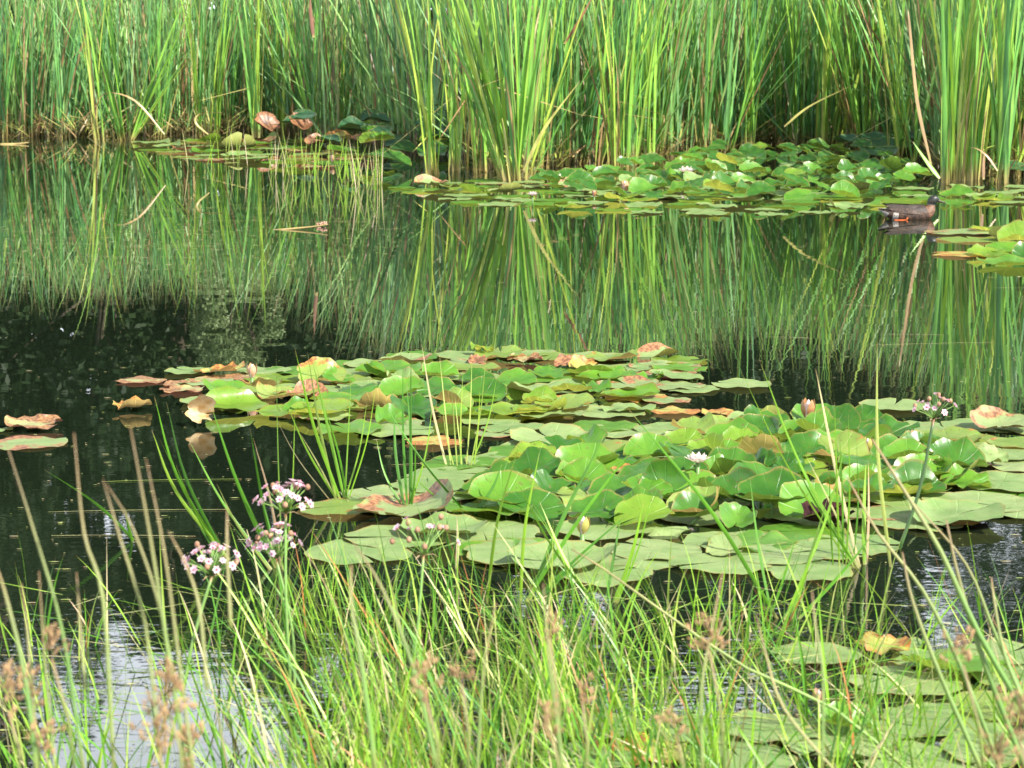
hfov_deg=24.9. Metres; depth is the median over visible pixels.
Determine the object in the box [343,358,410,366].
lily pad
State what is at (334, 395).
lily pad
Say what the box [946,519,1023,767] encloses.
rush stalk
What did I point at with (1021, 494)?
lily pad
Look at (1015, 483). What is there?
lily pad
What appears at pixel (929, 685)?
lily pad
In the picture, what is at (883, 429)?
lily pad
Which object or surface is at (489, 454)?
lily pad
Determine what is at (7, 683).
seeding rush
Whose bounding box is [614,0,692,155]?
cattail clump
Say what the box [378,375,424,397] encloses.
lily pad
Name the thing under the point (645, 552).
lily pad
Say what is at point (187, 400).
lily pad
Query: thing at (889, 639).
lily pad
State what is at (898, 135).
cattail clump
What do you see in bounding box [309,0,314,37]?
dead reed leaf
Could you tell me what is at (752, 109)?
cattail clump
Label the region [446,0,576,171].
cattail clump
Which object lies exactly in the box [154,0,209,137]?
cattail clump
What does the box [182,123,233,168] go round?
rush tuft
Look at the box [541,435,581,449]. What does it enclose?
lily pad
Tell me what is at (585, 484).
lily pad
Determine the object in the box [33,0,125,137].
cattail clump
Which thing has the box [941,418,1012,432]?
lily pad
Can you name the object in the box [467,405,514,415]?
lily pad
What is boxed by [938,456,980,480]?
lily pad
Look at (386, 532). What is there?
lily pad
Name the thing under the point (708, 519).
lily pad
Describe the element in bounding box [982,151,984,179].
broken reed stem
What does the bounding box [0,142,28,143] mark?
floating reed stem
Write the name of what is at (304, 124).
lily pad
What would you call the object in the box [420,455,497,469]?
lily pad
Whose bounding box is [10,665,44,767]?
seeding rush
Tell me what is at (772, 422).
lily pad
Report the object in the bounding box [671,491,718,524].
lily pad
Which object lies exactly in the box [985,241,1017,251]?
lily pad
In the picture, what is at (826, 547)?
lily pad
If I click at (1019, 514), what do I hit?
lily pad
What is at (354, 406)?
lily pad
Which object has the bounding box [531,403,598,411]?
lily pad
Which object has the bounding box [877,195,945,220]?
duck
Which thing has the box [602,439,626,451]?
lily pad
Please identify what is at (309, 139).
lily pad
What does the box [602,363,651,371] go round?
lily pad
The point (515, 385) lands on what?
lily pad
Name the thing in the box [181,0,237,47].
willow
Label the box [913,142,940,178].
bent reed leaf
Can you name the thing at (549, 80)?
cattail clump
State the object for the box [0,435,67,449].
lily pad
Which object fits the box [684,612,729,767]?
seeding rush
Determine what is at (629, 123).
cattail clump
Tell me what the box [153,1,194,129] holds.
cattail clump
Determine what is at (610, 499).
lily pad
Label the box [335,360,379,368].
lily pad
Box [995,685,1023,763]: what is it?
seeding rush
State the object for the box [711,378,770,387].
lily pad
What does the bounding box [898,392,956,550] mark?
flowering rush
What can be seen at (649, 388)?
lily pad
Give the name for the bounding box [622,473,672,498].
lily pad
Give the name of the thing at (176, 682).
seeding rush
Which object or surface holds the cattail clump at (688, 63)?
on the water
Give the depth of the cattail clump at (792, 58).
32.72 m
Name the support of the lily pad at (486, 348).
on the water
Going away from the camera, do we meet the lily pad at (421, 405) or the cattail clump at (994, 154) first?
the lily pad at (421, 405)
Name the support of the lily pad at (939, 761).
on the water
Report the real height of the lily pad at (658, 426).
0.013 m
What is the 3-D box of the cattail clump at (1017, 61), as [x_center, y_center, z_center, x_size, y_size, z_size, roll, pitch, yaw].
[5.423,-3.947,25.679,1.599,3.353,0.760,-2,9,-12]
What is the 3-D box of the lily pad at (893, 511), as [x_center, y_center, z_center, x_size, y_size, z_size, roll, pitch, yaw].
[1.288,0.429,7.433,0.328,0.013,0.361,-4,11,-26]
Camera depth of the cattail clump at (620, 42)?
29.06 m
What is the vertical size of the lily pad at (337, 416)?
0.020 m
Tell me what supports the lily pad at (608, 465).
on the water
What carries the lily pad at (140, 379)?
on the water
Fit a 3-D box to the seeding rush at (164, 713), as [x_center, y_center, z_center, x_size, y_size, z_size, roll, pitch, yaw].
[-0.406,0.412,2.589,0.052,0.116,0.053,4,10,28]
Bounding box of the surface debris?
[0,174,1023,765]
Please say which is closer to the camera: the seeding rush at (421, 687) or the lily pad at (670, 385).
the seeding rush at (421, 687)
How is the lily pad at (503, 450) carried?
on the water
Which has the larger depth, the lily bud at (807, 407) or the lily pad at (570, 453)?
the lily bud at (807, 407)
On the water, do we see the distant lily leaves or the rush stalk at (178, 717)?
the distant lily leaves
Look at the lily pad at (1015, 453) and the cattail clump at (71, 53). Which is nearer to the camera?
the lily pad at (1015, 453)
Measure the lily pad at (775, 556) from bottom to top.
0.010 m
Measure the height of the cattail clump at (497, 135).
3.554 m
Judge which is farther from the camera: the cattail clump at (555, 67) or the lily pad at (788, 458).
the cattail clump at (555, 67)
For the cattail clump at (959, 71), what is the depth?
26.75 m
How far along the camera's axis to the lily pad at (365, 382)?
10.31 m
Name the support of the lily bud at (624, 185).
on the water
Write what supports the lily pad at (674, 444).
on the water
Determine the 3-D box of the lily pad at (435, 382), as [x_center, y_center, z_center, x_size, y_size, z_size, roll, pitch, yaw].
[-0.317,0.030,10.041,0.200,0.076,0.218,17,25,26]
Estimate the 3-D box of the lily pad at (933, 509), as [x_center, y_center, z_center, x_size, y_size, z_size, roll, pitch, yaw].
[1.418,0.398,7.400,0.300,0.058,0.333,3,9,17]
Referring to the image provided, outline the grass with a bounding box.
[0,496,1023,767]
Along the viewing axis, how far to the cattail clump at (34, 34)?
38.30 m
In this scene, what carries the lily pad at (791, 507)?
on the lily pad at (777, 514)
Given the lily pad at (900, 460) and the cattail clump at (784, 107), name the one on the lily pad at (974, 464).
the lily pad at (900, 460)
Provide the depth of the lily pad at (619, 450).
8.51 m
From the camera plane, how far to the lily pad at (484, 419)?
9.35 m
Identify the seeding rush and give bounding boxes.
[0,658,33,767]
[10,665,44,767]
[25,718,65,767]
[42,623,75,767]
[129,700,177,767]
[142,655,196,767]
[178,720,203,767]
[410,650,442,767]
[448,649,477,767]
[533,687,571,767]
[543,606,562,761]
[577,671,595,767]
[653,705,688,767]
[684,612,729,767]
[939,625,984,767]
[979,728,1019,767]
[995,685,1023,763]
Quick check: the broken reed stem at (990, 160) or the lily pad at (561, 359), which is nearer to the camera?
the lily pad at (561, 359)
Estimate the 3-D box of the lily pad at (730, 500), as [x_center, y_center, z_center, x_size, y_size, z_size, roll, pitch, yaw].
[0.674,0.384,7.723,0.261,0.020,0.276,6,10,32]
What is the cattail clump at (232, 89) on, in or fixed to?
on the water
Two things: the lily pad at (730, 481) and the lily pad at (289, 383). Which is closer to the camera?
the lily pad at (730, 481)
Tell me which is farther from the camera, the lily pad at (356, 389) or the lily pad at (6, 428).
the lily pad at (356, 389)
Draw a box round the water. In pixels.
[0,126,1023,767]
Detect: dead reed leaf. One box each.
[96,93,164,133]
[194,112,220,134]
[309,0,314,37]
[523,81,579,170]
[564,0,590,43]
[784,85,851,126]
[908,11,931,163]
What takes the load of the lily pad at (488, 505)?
on the water
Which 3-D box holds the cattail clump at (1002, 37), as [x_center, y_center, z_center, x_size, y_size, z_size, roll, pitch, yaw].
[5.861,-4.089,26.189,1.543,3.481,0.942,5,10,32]
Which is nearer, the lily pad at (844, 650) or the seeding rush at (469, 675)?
the seeding rush at (469, 675)
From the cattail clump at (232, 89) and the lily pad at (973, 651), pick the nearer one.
the lily pad at (973, 651)
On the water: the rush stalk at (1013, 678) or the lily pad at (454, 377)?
the lily pad at (454, 377)
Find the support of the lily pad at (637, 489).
on the water
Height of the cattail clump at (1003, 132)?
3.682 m
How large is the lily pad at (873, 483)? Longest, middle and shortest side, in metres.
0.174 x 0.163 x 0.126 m
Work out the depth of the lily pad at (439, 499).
7.53 m
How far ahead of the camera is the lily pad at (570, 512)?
7.49 m
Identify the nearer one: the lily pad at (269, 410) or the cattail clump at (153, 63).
the lily pad at (269, 410)
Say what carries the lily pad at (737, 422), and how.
on the lily pad
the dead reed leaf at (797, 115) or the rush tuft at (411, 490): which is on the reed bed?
the dead reed leaf at (797, 115)
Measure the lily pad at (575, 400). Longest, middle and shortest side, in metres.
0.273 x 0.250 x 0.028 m
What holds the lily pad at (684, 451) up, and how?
on the water
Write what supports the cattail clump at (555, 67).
on the water
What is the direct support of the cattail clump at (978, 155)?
on the water
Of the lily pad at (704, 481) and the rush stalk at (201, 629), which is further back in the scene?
the lily pad at (704, 481)
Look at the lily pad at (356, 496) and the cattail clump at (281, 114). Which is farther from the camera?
the cattail clump at (281, 114)
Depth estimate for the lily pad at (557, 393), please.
10.13 m
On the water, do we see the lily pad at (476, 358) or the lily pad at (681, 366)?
the lily pad at (476, 358)
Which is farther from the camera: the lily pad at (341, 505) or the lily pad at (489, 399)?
the lily pad at (489, 399)
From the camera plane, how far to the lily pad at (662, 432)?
8.90 m
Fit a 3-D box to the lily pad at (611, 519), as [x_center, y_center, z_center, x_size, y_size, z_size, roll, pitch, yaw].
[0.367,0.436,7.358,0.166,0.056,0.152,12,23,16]
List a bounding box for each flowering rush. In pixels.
[181,541,239,688]
[245,521,302,686]
[252,479,313,683]
[390,514,460,683]
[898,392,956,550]
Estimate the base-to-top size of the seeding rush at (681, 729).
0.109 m
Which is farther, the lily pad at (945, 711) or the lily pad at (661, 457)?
the lily pad at (661, 457)
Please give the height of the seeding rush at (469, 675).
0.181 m
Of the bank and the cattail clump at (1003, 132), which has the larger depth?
the bank
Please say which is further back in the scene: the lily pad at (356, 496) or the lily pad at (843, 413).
the lily pad at (843, 413)
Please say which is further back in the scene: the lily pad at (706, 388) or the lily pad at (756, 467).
the lily pad at (706, 388)
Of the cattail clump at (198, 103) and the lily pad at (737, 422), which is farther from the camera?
the cattail clump at (198, 103)
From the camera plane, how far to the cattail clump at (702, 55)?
31.62 m
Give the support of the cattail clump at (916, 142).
on the water
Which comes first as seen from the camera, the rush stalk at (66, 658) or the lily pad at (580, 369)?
the rush stalk at (66, 658)
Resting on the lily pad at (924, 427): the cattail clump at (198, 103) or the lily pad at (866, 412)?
the lily pad at (866, 412)
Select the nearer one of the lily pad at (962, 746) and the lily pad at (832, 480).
the lily pad at (962, 746)
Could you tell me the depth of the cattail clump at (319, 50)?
36.96 m
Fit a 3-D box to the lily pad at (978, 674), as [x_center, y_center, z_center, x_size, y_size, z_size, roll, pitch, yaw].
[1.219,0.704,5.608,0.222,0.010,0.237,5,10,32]
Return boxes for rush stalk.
[0,575,38,767]
[5,439,84,767]
[21,583,37,755]
[39,574,56,767]
[74,433,115,767]
[76,572,86,689]
[103,480,161,767]
[106,484,181,722]
[130,428,187,765]
[146,459,194,767]
[168,531,208,689]
[226,507,232,627]
[349,564,376,767]
[351,539,436,767]
[476,602,495,767]
[543,583,564,767]
[571,549,906,767]
[699,571,722,767]
[756,615,833,767]
[812,592,824,767]
[847,477,1001,767]
[872,439,1023,712]
[902,552,981,767]
[915,504,1023,693]
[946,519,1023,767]
[991,577,1023,702]
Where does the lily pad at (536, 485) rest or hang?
on the lily pad
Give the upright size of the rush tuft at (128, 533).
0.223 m
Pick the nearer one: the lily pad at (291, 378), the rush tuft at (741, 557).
the rush tuft at (741, 557)
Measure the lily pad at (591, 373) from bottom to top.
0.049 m
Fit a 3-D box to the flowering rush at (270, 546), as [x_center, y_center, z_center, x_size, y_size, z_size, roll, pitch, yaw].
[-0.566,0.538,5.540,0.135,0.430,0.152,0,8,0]
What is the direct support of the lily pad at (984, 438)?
on the water
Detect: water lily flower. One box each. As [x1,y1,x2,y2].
[529,191,537,206]
[678,166,694,171]
[685,452,711,473]
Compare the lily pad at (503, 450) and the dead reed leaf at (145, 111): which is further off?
the dead reed leaf at (145, 111)
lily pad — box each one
[0,427,12,431]
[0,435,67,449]
[4,414,62,428]
[112,395,151,409]
[115,375,166,382]
[179,394,218,404]
[192,375,239,382]
[202,379,256,393]
[206,386,268,411]
[236,366,291,373]
[243,373,299,381]
[253,403,309,416]
[254,111,279,133]
[256,381,318,398]
[264,366,306,374]
[279,381,297,386]
[287,379,328,399]
[288,397,353,413]
[289,112,313,134]
[294,385,340,391]
[296,498,363,514]
[297,356,346,381]
[300,411,353,420]
[304,133,327,148]
[304,539,411,564]
[309,391,368,400]
[316,419,384,434]
[320,374,371,383]
[325,128,355,143]
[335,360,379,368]
[337,379,380,388]
[338,383,378,394]
[341,484,408,498]
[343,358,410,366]
[343,401,382,410]
[344,524,460,548]
[345,367,372,375]
[347,489,422,502]
[351,134,375,148]
[353,479,453,516]
[358,423,433,436]
[366,360,421,371]
[367,417,424,424]
[374,371,429,377]
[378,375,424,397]
[386,350,438,359]
[390,393,436,418]
[390,477,463,492]
[401,511,490,532]
[404,407,438,415]
[405,435,462,445]
[406,390,438,396]
[406,466,488,480]
[416,376,461,395]
[417,489,475,501]
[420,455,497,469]
[429,517,539,543]
[433,350,495,359]
[433,402,492,416]
[443,372,498,381]
[445,500,533,515]
[449,386,509,402]
[453,362,500,369]
[455,458,518,493]
[459,537,546,566]
[461,413,522,424]
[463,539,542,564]
[465,376,506,397]
[465,451,505,466]
[466,354,486,363]
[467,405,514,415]
[468,469,534,503]
[470,342,493,351]
[475,427,509,437]
[478,401,547,414]
[480,471,541,505]
[481,421,543,432]
[488,445,515,457]
[492,455,556,476]
[498,487,566,521]
[500,349,556,355]
[501,440,519,445]
[507,380,573,393]
[507,539,619,568]
[509,440,556,456]
[510,422,587,444]
[510,446,560,475]
[512,396,566,410]
[519,410,584,417]
[528,383,580,393]
[530,555,611,572]
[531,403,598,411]
[531,469,575,494]
[533,373,572,382]
[534,393,594,409]
[537,741,631,767]
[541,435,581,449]
[544,378,597,385]
[550,562,652,586]
[554,353,576,366]
[555,442,619,462]
[555,458,599,480]
[555,486,610,508]
[557,457,612,482]
[558,479,591,496]
[559,516,653,540]
[560,712,651,737]
[561,500,600,517]
[567,365,624,373]
[568,354,598,367]
[568,489,624,521]
[573,420,638,431]
[574,351,625,358]
[575,364,631,378]
[575,405,645,417]
[585,349,638,360]
[586,424,651,437]
[586,472,632,495]
[594,456,624,471]
[596,375,658,388]
[601,382,659,396]
[601,394,666,402]
[601,402,656,411]
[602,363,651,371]
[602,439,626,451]
[603,506,653,524]
[603,538,701,559]
[605,547,687,569]
[609,733,690,765]
[610,463,633,471]
[614,493,674,525]
[615,444,671,458]
[617,454,651,464]
[617,457,659,486]
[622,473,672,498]
[623,432,672,456]
[623,485,662,499]
[629,359,700,371]
[633,421,678,431]
[637,342,677,358]
[637,369,696,376]
[639,458,694,499]
[639,523,690,537]
[648,429,702,443]
[648,714,737,743]
[650,406,700,413]
[651,355,707,363]
[651,363,707,370]
[652,456,672,458]
[657,380,705,389]
[659,441,708,456]
[661,385,718,392]
[661,507,751,525]
[666,486,719,517]
[667,433,704,452]
[668,553,771,574]
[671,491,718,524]
[672,456,709,470]
[676,469,723,496]
[682,531,766,547]
[687,737,797,767]
[693,475,744,500]
[694,453,727,475]
[702,408,733,415]
[703,417,758,443]
[704,433,739,448]
[706,533,741,555]
[707,529,798,552]
[708,446,755,475]
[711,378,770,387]
[711,466,756,502]
[712,414,741,423]
[717,495,751,506]
[723,709,828,742]
[727,405,790,419]
[728,460,777,473]
[730,542,826,564]
[735,466,808,513]
[739,433,785,452]
[741,405,789,433]
[742,413,778,434]
[753,499,778,508]
[755,446,776,466]
[756,428,795,442]
[759,523,846,539]
[764,448,804,474]
[764,507,858,525]
[764,558,853,580]
[770,642,861,663]
[775,456,814,472]
[778,418,807,433]
[778,480,847,517]
[779,724,898,756]
[780,429,837,458]
[790,403,834,418]
[792,406,841,432]
[792,539,876,559]
[802,453,828,478]
[806,429,869,457]
[808,533,899,554]
[810,476,840,484]
[812,469,842,482]
[815,428,873,451]
[815,463,885,470]
[820,700,872,728]
[821,447,848,469]
[821,705,936,740]
[824,483,862,503]
[826,403,860,430]
[838,454,890,468]
[842,463,892,481]
[843,472,894,506]
[845,418,875,432]
[846,665,962,695]
[847,505,913,519]
[850,740,980,767]
[855,404,883,420]
[856,630,910,654]
[858,413,919,436]
[858,506,963,531]
[859,398,926,409]
[859,491,940,505]
[864,424,893,453]
[870,433,923,465]
[878,482,932,499]
[880,702,1003,735]
[881,465,933,484]
[883,438,935,458]
[883,458,950,495]
[891,647,978,673]
[893,453,944,478]
[895,423,937,431]
[899,430,942,443]
[900,420,965,429]
[902,430,926,445]
[902,651,1005,672]
[908,496,1005,525]
[915,426,987,441]
[916,452,951,474]
[921,490,1023,511]
[929,436,989,466]
[932,251,987,256]
[935,511,984,525]
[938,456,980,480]
[940,463,992,490]
[940,727,1023,767]
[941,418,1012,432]
[953,435,1005,442]
[953,690,1023,722]
[957,637,1023,663]
[958,470,1023,491]
[970,405,1023,428]
[971,664,1023,687]
[974,442,1023,459]
[974,481,1023,496]
[975,499,1023,518]
[976,254,1023,264]
[978,442,1008,464]
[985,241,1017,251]
[987,436,1023,447]
[987,459,1023,471]
[996,425,1023,433]
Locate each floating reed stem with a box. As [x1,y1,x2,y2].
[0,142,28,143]
[273,224,327,229]
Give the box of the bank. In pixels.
[13,50,847,126]
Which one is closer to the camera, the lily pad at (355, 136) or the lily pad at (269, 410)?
the lily pad at (269, 410)
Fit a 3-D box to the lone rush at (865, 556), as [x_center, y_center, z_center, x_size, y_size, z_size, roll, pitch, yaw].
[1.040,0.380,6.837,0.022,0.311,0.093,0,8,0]
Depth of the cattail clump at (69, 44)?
37.66 m
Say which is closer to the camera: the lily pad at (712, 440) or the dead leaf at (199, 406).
the lily pad at (712, 440)
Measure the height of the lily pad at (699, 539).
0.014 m
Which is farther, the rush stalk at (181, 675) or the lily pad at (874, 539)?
the lily pad at (874, 539)
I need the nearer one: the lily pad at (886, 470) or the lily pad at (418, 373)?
the lily pad at (886, 470)
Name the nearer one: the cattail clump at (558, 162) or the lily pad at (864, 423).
the lily pad at (864, 423)
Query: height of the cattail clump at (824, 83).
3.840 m
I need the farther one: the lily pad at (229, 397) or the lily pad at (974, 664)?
the lily pad at (229, 397)
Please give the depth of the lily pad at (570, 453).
8.26 m
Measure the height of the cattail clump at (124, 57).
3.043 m
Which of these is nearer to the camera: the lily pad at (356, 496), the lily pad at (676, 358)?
the lily pad at (356, 496)
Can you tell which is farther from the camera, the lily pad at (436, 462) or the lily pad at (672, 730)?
the lily pad at (436, 462)
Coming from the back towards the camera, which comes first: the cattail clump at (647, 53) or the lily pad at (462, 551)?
the cattail clump at (647, 53)
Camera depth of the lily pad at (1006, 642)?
5.86 m
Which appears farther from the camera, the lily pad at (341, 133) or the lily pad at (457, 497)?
the lily pad at (341, 133)
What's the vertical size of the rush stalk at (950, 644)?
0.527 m
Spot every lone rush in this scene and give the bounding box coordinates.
[446,523,458,568]
[862,463,869,564]
[876,357,891,566]
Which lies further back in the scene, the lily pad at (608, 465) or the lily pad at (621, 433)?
the lily pad at (621, 433)
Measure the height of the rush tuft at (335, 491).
0.541 m
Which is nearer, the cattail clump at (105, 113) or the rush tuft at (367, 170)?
the rush tuft at (367, 170)
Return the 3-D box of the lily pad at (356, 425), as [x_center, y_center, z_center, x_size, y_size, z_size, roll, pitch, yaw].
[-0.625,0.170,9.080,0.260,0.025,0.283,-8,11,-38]
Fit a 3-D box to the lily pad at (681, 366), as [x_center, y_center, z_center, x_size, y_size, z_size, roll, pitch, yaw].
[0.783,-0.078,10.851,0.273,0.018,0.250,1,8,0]
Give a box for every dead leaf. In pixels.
[185,394,215,422]
[801,497,854,522]
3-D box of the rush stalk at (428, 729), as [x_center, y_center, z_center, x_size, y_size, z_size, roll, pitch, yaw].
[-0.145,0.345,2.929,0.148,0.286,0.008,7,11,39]
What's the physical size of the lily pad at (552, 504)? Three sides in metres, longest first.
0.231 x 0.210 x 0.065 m
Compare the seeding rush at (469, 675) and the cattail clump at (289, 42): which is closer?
the seeding rush at (469, 675)
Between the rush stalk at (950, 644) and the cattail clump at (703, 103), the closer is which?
the rush stalk at (950, 644)
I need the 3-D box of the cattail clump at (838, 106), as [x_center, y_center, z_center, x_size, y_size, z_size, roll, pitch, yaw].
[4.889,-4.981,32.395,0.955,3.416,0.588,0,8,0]
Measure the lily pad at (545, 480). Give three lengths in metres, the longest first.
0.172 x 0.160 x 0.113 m
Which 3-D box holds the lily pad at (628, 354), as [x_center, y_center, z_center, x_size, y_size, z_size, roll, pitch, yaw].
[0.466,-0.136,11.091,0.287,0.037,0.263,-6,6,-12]
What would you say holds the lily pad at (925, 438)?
on the water
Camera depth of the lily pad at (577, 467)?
7.96 m
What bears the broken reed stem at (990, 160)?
on the distant lily leaves
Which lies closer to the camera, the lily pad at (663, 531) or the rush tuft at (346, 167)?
the lily pad at (663, 531)
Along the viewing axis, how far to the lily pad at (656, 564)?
6.81 m
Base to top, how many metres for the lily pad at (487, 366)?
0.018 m
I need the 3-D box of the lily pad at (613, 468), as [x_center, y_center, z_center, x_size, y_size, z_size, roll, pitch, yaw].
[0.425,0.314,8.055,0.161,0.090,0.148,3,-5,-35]
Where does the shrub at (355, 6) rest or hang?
on the bank
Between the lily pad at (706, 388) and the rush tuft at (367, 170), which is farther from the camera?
the rush tuft at (367, 170)
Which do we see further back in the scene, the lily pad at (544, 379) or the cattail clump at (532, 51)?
the cattail clump at (532, 51)
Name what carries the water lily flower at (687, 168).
on the water
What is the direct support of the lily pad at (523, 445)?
on the lily pad
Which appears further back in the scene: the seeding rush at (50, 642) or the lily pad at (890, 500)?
the lily pad at (890, 500)
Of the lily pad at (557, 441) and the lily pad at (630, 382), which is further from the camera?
the lily pad at (630, 382)
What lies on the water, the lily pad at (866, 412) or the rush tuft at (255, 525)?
the rush tuft at (255, 525)
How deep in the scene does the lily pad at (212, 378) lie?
10.55 m
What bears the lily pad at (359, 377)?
on the water
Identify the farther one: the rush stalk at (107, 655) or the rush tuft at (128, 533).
the rush tuft at (128, 533)
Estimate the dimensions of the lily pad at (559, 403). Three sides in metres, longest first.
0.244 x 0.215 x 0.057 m
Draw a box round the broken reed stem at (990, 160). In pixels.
[972,147,997,170]
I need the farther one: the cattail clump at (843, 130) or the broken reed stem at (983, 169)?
the cattail clump at (843, 130)
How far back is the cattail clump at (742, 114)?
31.08 m
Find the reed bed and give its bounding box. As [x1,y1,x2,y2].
[0,0,1023,173]
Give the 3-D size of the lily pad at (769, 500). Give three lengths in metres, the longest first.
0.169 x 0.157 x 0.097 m
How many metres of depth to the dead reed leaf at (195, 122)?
28.47 m
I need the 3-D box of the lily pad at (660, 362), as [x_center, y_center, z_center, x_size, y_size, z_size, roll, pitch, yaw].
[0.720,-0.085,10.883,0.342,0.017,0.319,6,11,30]
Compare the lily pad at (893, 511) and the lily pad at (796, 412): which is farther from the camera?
the lily pad at (796, 412)
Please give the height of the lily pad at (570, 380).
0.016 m
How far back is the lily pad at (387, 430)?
9.06 m
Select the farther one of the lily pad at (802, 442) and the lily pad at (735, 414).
the lily pad at (735, 414)
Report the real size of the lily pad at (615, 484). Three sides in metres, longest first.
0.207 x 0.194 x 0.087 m
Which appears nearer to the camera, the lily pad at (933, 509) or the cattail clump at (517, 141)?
the lily pad at (933, 509)
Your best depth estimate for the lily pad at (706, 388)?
10.14 m
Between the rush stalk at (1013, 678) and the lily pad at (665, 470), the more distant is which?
the lily pad at (665, 470)
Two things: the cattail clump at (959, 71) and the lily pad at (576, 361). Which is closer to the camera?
the lily pad at (576, 361)
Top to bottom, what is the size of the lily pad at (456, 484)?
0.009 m
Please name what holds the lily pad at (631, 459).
on the water
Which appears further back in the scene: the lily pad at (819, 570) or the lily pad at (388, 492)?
the lily pad at (388, 492)
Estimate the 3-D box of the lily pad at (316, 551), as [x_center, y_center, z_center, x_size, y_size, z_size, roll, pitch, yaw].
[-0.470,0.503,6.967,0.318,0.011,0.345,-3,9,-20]
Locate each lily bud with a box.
[246,363,256,385]
[330,154,334,163]
[577,516,589,540]
[592,190,596,199]
[620,180,628,191]
[801,397,815,416]
[812,688,821,715]
[865,437,872,451]
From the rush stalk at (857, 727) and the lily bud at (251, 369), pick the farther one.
the lily bud at (251, 369)
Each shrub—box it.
[3,0,235,58]
[284,0,432,32]
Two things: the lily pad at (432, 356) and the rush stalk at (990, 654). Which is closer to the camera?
the rush stalk at (990, 654)
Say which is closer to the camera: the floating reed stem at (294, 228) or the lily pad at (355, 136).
the floating reed stem at (294, 228)
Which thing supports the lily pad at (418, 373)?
on the water
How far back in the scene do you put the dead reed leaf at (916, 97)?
23.46 m
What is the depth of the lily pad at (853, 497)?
7.65 m
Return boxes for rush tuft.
[47,471,134,540]
[152,400,229,559]
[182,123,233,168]
[189,368,294,568]
[235,128,303,177]
[278,124,330,183]
[279,351,375,499]
[329,127,383,186]
[349,140,386,193]
[376,374,432,504]
[386,407,501,513]
[422,348,495,465]
[485,436,637,603]
[516,480,620,633]
[605,489,652,603]
[629,410,873,619]
[741,365,860,568]
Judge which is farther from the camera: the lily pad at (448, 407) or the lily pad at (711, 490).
the lily pad at (448, 407)
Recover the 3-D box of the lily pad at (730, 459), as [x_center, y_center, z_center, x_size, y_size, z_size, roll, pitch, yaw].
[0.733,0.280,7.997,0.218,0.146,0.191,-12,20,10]
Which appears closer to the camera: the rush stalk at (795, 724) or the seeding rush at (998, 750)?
the seeding rush at (998, 750)
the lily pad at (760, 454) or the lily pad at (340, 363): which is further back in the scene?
the lily pad at (340, 363)
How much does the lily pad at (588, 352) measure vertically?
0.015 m
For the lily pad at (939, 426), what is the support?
on the water
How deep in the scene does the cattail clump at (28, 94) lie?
36.27 m
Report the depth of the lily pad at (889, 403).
9.72 m
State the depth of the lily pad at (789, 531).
7.25 m
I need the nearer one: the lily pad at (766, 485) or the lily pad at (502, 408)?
the lily pad at (766, 485)
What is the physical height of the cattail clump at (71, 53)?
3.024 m
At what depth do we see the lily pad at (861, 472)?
7.85 m
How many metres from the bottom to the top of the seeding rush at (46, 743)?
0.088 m
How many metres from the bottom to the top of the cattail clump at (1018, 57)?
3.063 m
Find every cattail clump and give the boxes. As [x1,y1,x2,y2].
[0,0,28,137]
[0,0,33,125]
[0,0,44,107]
[3,0,54,135]
[9,0,54,130]
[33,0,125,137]
[34,0,130,140]
[43,0,87,131]
[59,0,133,133]
[63,0,96,132]
[71,0,105,142]
[94,0,133,127]
[123,0,219,139]
[147,0,175,132]
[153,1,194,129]
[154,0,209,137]
[166,0,237,126]
[181,0,212,137]
[192,0,238,134]
[192,0,267,137]
[202,0,253,131]
[242,0,277,129]
[245,0,341,134]
[259,0,292,129]
[259,0,307,132]
[272,2,306,129]
[300,2,341,132]
[323,0,365,130]
[379,0,511,172]
[390,0,453,174]
[430,0,512,180]
[435,0,484,170]
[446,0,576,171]
[465,0,523,167]
[478,0,547,181]
[479,0,564,170]
[508,0,577,167]
[522,0,631,177]
[523,0,584,166]
[542,0,574,162]
[551,0,606,164]
[556,0,695,168]
[571,0,651,163]
[584,0,682,156]
[592,0,647,160]
[595,0,692,166]
[605,0,663,166]
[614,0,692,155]
[632,0,722,150]
[634,0,664,164]
[660,0,708,153]
[673,0,736,145]
[675,0,724,146]
[690,0,734,149]
[723,0,820,152]
[738,0,798,144]
[741,0,771,144]
[755,0,811,142]
[756,0,816,145]
[775,0,827,145]
[780,0,803,145]
[782,0,864,150]
[790,0,844,147]
[813,0,882,130]
[829,0,882,147]
[835,0,885,147]
[842,0,956,161]
[845,0,939,157]
[846,0,885,133]
[862,0,905,132]
[917,0,973,170]
[929,0,979,182]
[939,0,987,151]
[954,0,1023,173]
[956,0,1001,180]
[961,2,1023,118]
[973,0,1018,179]
[976,0,1023,183]
[984,4,1023,81]
[988,2,1023,171]
[1010,0,1023,176]
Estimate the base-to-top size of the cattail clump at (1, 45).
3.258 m
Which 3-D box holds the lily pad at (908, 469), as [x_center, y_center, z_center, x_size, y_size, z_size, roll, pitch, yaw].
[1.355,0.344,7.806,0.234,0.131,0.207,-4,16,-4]
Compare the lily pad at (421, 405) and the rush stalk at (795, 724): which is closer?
the rush stalk at (795, 724)
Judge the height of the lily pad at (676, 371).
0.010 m
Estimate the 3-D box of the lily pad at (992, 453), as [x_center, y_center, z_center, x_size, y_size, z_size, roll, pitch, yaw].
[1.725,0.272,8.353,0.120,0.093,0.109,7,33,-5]
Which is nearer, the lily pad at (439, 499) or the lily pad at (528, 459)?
the lily pad at (439, 499)
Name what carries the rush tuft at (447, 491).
in the water
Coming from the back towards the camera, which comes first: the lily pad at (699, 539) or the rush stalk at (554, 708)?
the lily pad at (699, 539)

